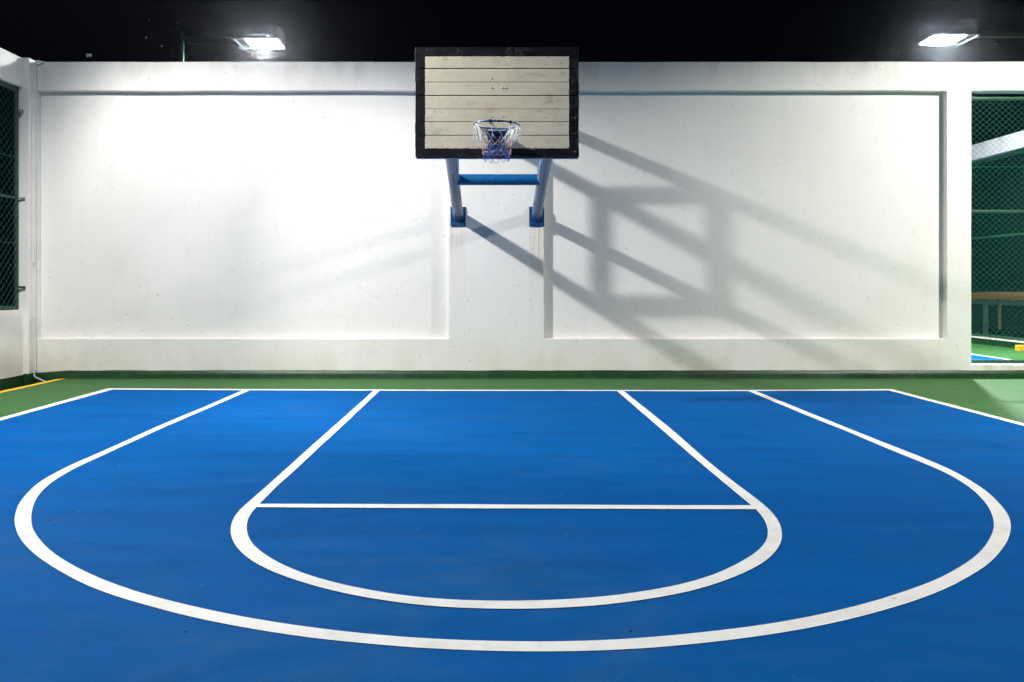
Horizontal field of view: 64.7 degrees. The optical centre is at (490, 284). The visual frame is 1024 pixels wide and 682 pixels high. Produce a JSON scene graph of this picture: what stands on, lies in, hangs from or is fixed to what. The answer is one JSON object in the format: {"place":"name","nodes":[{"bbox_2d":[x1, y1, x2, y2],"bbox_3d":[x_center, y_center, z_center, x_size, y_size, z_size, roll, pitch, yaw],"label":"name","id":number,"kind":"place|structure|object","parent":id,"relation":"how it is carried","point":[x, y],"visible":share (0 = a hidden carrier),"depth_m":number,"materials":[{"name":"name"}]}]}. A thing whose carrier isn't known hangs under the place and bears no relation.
{"place":"outdoors","nodes":[
{"label":"outdoors","id":0,"kind":"place"},
{"bbox_2d":[0,343,1023,422],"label":"court floor","id":1,"kind":"structure","parent":0,"point":[1002,398],"depth_m":11.19,"materials":[{"name":"green paint"}]},
{"bbox_2d":[0,48,40,390],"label":"side wall","id":2,"kind":"structure","parent":1,"relation":"on","point":[16,348],"depth_m":11.84,"materials":[{"name":"white paint"}]},
{"bbox_2d":[0,81,25,309],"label":"chain link fence","id":3,"kind":"object","parent":2,"relation":"attached to","point":[15,197],"visible":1,"depth_m":11.76,"materials":[{"name":"teal metal"}]},
{"bbox_2d":[32,60,44,368],"bbox_3d":[-6.691,-1.007,11.952,0.175,4.614,0.062,0,0,-35],"label":"conduit","id":4,"kind":"object","parent":2,"relation":"attached to","point":[35,176],"visible":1,"depth_m":11.91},
{"bbox_2d":[33,369,44,381],"bbox_3d":[-6.586,1.358,11.843,0.326,0.227,0.042,0,0,21],"label":"drain hose","id":5,"kind":"object","parent":4,"relation":"attached to","point":[42,380],"visible":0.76,"depth_m":11.86,"materials":[{"name":"white plastic"}]},
{"bbox_2d":[0,378,65,392],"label":"yellow line","id":6,"kind":"object","parent":1,"relation":"on","point":[29,385],"visible":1,"depth_m":11.15,"materials":[{"name":"paint"}]},
{"bbox_2d":[0,389,1023,681],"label":"court","id":7,"kind":"object","parent":1,"relation":"on","point":[860,519],"visible":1,"depth_m":4.51,"materials":[{"name":"blue paint"}]},
{"bbox_2d":[0,388,111,420],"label":"sideline","id":8,"kind":"object","parent":7,"relation":"on","point":[52,404],"visible":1,"depth_m":9.37,"materials":[{"name":"white paint"}]},
{"bbox_2d":[109,388,890,390],"bbox_3d":[0.094,1.393,10.671,10.471,0.001,0.232,0,0,1],"label":"baseline","id":9,"kind":"object","parent":7,"relation":"on","point":[490,390],"visible":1,"depth_m":10.60,"materials":[{"name":"white paint"}]},
{"bbox_2d":[254,504,756,508],"bbox_3d":[0.077,1.391,5.066,3.149,0.001,0.094,0,0,1],"label":"free throw line","id":10,"kind":"object","parent":7,"relation":"on","point":[518,506],"visible":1,"depth_m":5.06,"materials":[{"name":"white paint"}]},
{"bbox_2d":[231,391,781,608],"bbox_3d":[0.092,1.393,7.039,3.293,0.001,7.136,0,0,0],"label":"key line","id":11,"kind":"object","parent":7,"relation":"on","point":[246,547],"visible":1,"depth_m":4.03,"materials":[{"name":"white paint"}]},
{"bbox_2d":[15,390,1010,650],"bbox_3d":[0.100,1.394,6.849,6.750,0.001,7.558,0,0,0],"label":"three point line","id":12,"kind":"object","parent":7,"relation":"on","point":[977,562],"visible":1,"depth_m":3.49,"materials":[{"name":"white paint"}]},
{"bbox_2d":[889,389,1023,425],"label":"sideline","id":13,"kind":"object","parent":7,"relation":"on","point":[973,411],"visible":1,"depth_m":9.11,"materials":[{"name":"white paint"}]},
{"bbox_2d":[36,62,1023,382],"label":"panelled wall","id":14,"kind":"structure","parent":1,"relation":"on","point":[702,220],"depth_m":12.14,"materials":[{"name":"white paint"}]},
{"bbox_2d":[180,24,284,61],"bbox_3d":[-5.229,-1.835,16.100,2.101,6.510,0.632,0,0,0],"label":"floodlight","id":15,"kind":"object","parent":14,"relation":"attached to","point":[260,36],"visible":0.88,"depth_m":15.93,"materials":[{"name":"green paint"}]},
{"bbox_2d":[415,47,578,225],"bbox_3d":[0.067,-1.740,10.122,1.795,1.750,3.830,0,0,0],"label":"basketball hoop","id":16,"kind":"object","parent":14,"relation":"attached to","point":[501,103],"visible":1,"depth_m":8.84,"materials":[{"name":"paint"}]},
{"bbox_2d":[971,93,1023,362],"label":"chain link fence","id":17,"kind":"object","parent":14,"relation":"attached to","point":[995,99],"visible":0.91,"depth_m":12.17,"materials":[{"name":"teal metal"}]},
{"bbox_2d":[971,354,1005,359],"bbox_3d":[2.305,1.396,20.050,14.610,0.001,12.900,0,0,0],"label":"court","id":18,"kind":"object","parent":1,"relation":"on","point":[973,357],"depth_m":15.22,"materials":[{"name":"blue paint"}]},
{"bbox_2d":[971,130,1023,347],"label":"side wall","id":19,"kind":"structure","parent":1,"relation":"on","point":[1011,145],"depth_m":18.27,"materials":[{"name":"white paint"}]},
{"bbox_2d":[971,150,1023,340],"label":"chain link fence","id":20,"kind":"object","parent":19,"relation":"attached to","point":[994,235],"visible":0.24,"depth_m":18.37,"materials":[{"name":"teal metal"}]},
{"bbox_2d":[1015,345,1023,350],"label":"kerb block","id":21,"kind":"structure","parent":1,"relation":"on","point":[1019,348],"depth_m":16.85,"materials":[{"name":"yellow paint"}]},
{"bbox_2d":[0,290,1023,335],"bbox_3d":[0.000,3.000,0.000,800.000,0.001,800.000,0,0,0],"label":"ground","id":22,"kind":"structure","parent":0,"point":[1009,317],"depth_m":83.23,"materials":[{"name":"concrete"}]},
{"bbox_2d":[971,291,1023,336],"bbox_3d":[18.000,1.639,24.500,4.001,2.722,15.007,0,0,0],"label":"bench","id":23,"kind":"object","parent":22,"relation":"on","point":[986,301],"visible":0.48,"depth_m":26.39,"materials":[{"name":"brown paint"}]},
{"bbox_2d":[0,0,1023,289],"label":"sky","id":24,"kind":"structure","parent":0,"point":[43,30],"materials":[{"name":"black"}]},
{"bbox_2d":[918,20,1023,44],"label":"floodlight","id":25,"kind":"object","parent":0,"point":[946,32],"visible":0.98,"depth_m":15.64,"materials":[{"name":"green paint"}]}
]}

